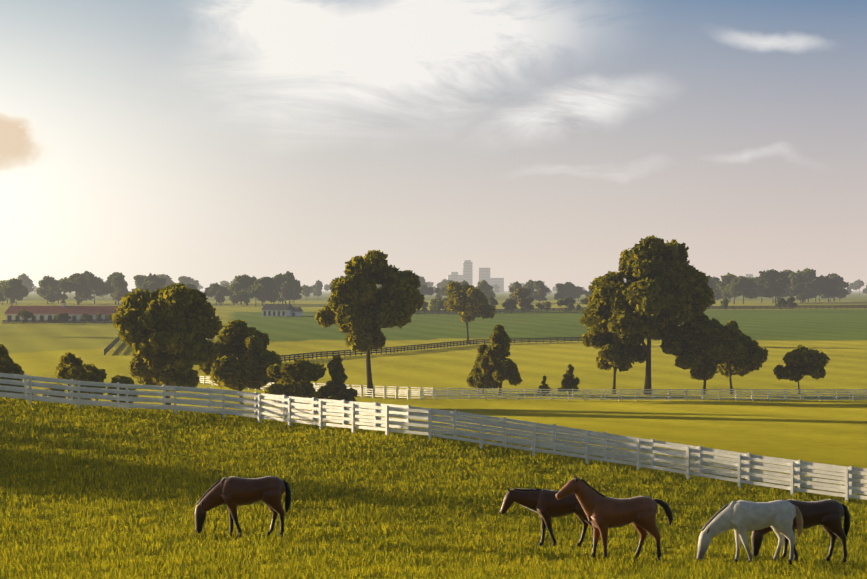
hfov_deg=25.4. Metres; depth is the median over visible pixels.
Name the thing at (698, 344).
tree
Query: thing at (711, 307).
dark fence
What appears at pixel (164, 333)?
tree
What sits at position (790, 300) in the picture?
hedge trees
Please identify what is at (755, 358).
tree
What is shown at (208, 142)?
sky
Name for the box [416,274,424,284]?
treeline
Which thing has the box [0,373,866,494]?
fence
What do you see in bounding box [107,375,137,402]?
bush
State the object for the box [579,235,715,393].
tree
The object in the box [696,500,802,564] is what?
grey horse
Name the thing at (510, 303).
hedge trees
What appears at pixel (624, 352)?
tree
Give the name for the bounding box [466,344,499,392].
tree
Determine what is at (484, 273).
tower
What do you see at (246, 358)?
tree
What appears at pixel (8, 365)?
tree
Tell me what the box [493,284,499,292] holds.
horizon treeline
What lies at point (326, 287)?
horizon treeline
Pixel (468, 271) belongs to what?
tower
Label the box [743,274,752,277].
tower
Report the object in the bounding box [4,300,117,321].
barn
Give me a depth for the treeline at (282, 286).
1263.36 m
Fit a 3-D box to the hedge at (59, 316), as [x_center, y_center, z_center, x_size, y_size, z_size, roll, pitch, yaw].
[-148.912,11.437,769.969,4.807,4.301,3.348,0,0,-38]
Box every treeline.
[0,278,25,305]
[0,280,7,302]
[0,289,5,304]
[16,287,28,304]
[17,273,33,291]
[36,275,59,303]
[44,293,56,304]
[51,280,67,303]
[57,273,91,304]
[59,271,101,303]
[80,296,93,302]
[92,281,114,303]
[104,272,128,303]
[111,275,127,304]
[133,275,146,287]
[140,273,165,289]
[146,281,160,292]
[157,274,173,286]
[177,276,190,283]
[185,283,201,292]
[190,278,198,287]
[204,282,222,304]
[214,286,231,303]
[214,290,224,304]
[220,280,229,285]
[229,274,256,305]
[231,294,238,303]
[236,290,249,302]
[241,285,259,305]
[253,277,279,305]
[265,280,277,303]
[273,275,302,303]
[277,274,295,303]
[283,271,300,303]
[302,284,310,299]
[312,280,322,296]
[324,283,331,290]
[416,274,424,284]
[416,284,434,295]
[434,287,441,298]
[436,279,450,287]
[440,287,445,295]
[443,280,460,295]
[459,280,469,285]
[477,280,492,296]
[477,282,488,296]
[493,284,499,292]
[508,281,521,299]
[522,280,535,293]
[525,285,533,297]
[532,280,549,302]
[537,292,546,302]
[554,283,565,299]
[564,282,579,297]
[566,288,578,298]
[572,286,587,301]
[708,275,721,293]
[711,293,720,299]
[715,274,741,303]
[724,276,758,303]
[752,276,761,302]
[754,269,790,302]
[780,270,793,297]
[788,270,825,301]
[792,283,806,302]
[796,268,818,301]
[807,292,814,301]
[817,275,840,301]
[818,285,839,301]
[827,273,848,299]
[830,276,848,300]
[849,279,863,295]
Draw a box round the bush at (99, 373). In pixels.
[69,363,106,401]
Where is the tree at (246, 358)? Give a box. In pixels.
[198,320,281,403]
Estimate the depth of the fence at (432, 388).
291.29 m
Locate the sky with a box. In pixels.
[0,0,866,290]
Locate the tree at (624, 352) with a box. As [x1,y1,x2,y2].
[581,329,646,393]
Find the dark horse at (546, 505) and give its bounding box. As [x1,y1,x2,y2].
[500,487,592,546]
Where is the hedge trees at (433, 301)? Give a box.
[430,299,437,312]
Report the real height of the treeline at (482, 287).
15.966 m
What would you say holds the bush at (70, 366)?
on the ground at (832, 432)
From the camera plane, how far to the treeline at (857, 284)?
3058.51 m
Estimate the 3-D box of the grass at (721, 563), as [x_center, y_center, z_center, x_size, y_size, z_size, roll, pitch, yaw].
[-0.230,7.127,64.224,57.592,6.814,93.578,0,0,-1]
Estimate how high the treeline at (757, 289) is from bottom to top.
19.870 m
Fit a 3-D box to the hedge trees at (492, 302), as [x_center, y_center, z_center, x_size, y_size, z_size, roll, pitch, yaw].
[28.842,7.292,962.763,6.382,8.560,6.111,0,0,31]
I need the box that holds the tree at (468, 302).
[443,281,495,341]
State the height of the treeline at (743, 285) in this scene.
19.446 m
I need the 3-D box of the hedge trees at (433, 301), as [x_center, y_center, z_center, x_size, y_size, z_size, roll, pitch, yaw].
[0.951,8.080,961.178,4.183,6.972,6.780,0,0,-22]
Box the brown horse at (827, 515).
[751,499,849,561]
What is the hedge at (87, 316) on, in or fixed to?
on the ground at (832, 432)
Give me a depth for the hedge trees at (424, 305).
948.60 m
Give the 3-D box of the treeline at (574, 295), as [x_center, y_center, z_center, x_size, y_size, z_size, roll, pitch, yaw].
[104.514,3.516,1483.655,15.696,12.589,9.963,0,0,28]
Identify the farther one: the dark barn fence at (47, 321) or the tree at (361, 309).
the dark barn fence at (47, 321)
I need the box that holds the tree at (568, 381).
[558,364,579,393]
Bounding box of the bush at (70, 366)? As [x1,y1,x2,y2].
[42,351,105,398]
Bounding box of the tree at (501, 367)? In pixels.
[473,324,522,394]
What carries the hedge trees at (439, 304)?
on the ground at (832, 432)
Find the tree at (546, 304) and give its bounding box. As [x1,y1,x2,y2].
[542,301,550,307]
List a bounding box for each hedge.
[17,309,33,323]
[56,313,64,323]
[62,312,70,319]
[84,314,92,320]
[96,314,102,320]
[104,314,111,318]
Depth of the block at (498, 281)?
5986.08 m
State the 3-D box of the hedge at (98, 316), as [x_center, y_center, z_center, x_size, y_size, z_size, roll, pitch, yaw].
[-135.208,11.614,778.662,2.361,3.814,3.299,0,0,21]
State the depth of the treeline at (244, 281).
1219.80 m
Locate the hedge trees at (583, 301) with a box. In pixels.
[580,295,589,304]
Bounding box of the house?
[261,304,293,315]
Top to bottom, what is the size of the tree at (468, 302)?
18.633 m
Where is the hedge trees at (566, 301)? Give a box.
[556,297,575,311]
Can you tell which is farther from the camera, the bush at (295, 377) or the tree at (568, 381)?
the tree at (568, 381)
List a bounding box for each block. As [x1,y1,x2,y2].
[447,275,462,281]
[451,272,457,280]
[490,278,503,292]
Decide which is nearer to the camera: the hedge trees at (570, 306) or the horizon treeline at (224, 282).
the hedge trees at (570, 306)
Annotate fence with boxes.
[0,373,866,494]
[0,374,866,500]
[2,319,112,323]
[104,336,119,354]
[199,376,866,398]
[280,337,581,361]
[414,305,866,314]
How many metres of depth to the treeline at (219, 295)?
1272.96 m
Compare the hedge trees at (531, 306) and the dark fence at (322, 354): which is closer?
the dark fence at (322, 354)
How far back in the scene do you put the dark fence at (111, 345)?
522.21 m
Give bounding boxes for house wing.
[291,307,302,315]
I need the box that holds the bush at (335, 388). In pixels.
[317,355,357,406]
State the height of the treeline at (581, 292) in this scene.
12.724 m
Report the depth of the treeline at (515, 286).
1326.65 m
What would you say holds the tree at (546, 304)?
on the ground at (832, 432)
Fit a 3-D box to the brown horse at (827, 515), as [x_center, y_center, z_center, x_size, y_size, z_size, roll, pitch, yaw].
[9.007,5.917,47.274,2.424,1.549,0.567,0,0,3]
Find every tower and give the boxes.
[463,260,472,284]
[479,268,489,284]
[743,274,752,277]
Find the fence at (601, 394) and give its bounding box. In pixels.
[213,381,866,400]
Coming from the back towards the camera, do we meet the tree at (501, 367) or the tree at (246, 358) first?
the tree at (501, 367)
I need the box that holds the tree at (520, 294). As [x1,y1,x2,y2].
[511,287,533,308]
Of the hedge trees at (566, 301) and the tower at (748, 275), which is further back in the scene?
the tower at (748, 275)
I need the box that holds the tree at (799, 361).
[773,344,829,393]
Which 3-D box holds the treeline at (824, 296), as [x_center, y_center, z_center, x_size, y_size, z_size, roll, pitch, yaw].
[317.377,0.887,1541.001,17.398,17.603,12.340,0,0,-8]
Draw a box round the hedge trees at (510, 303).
[502,298,517,308]
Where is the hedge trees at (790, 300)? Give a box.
[787,297,797,307]
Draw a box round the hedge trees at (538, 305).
[535,303,544,310]
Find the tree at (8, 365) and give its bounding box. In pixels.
[0,344,36,394]
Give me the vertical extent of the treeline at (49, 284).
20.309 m
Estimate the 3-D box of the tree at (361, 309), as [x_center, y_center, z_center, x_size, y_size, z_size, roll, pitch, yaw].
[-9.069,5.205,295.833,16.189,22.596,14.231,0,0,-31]
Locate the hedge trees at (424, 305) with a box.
[421,302,427,311]
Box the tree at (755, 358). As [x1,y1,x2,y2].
[712,320,767,393]
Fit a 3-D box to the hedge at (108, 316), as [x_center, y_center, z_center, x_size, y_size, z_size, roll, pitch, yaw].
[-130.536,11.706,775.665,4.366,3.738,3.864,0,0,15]
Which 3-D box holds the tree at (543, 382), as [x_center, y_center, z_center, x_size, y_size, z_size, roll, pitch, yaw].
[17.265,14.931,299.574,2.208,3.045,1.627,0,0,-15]
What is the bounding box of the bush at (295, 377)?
[264,358,326,403]
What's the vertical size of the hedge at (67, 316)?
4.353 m
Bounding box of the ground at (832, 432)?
[0,291,866,578]
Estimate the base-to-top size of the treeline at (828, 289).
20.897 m
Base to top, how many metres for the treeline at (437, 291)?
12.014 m
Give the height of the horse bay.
1.530 m
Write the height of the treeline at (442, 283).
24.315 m
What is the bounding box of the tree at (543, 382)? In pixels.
[537,376,550,394]
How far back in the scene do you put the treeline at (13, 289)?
1232.15 m
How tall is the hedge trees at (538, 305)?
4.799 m
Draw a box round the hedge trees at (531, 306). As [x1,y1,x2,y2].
[525,297,533,309]
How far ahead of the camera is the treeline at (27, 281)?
2071.49 m
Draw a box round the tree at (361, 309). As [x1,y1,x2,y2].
[314,250,424,396]
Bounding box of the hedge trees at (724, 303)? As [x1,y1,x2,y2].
[720,298,728,308]
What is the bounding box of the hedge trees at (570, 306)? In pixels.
[567,303,574,311]
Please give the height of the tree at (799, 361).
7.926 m
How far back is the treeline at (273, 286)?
1204.20 m
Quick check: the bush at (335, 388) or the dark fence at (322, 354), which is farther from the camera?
the dark fence at (322, 354)
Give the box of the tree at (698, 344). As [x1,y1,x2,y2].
[660,313,747,393]
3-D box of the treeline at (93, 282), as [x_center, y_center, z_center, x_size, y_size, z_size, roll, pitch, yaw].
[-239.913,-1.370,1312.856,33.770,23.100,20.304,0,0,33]
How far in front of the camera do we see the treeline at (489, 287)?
1404.37 m
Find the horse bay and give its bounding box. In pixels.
[194,476,290,536]
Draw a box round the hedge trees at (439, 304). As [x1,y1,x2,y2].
[432,300,445,309]
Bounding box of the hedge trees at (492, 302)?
[487,296,497,306]
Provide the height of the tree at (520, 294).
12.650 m
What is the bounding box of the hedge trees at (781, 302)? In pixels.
[775,298,787,307]
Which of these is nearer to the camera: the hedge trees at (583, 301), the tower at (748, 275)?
the hedge trees at (583, 301)
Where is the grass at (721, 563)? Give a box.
[0,397,866,578]
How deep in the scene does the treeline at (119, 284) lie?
1279.17 m
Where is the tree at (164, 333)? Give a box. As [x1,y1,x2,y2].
[112,283,222,404]
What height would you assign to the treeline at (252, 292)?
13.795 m

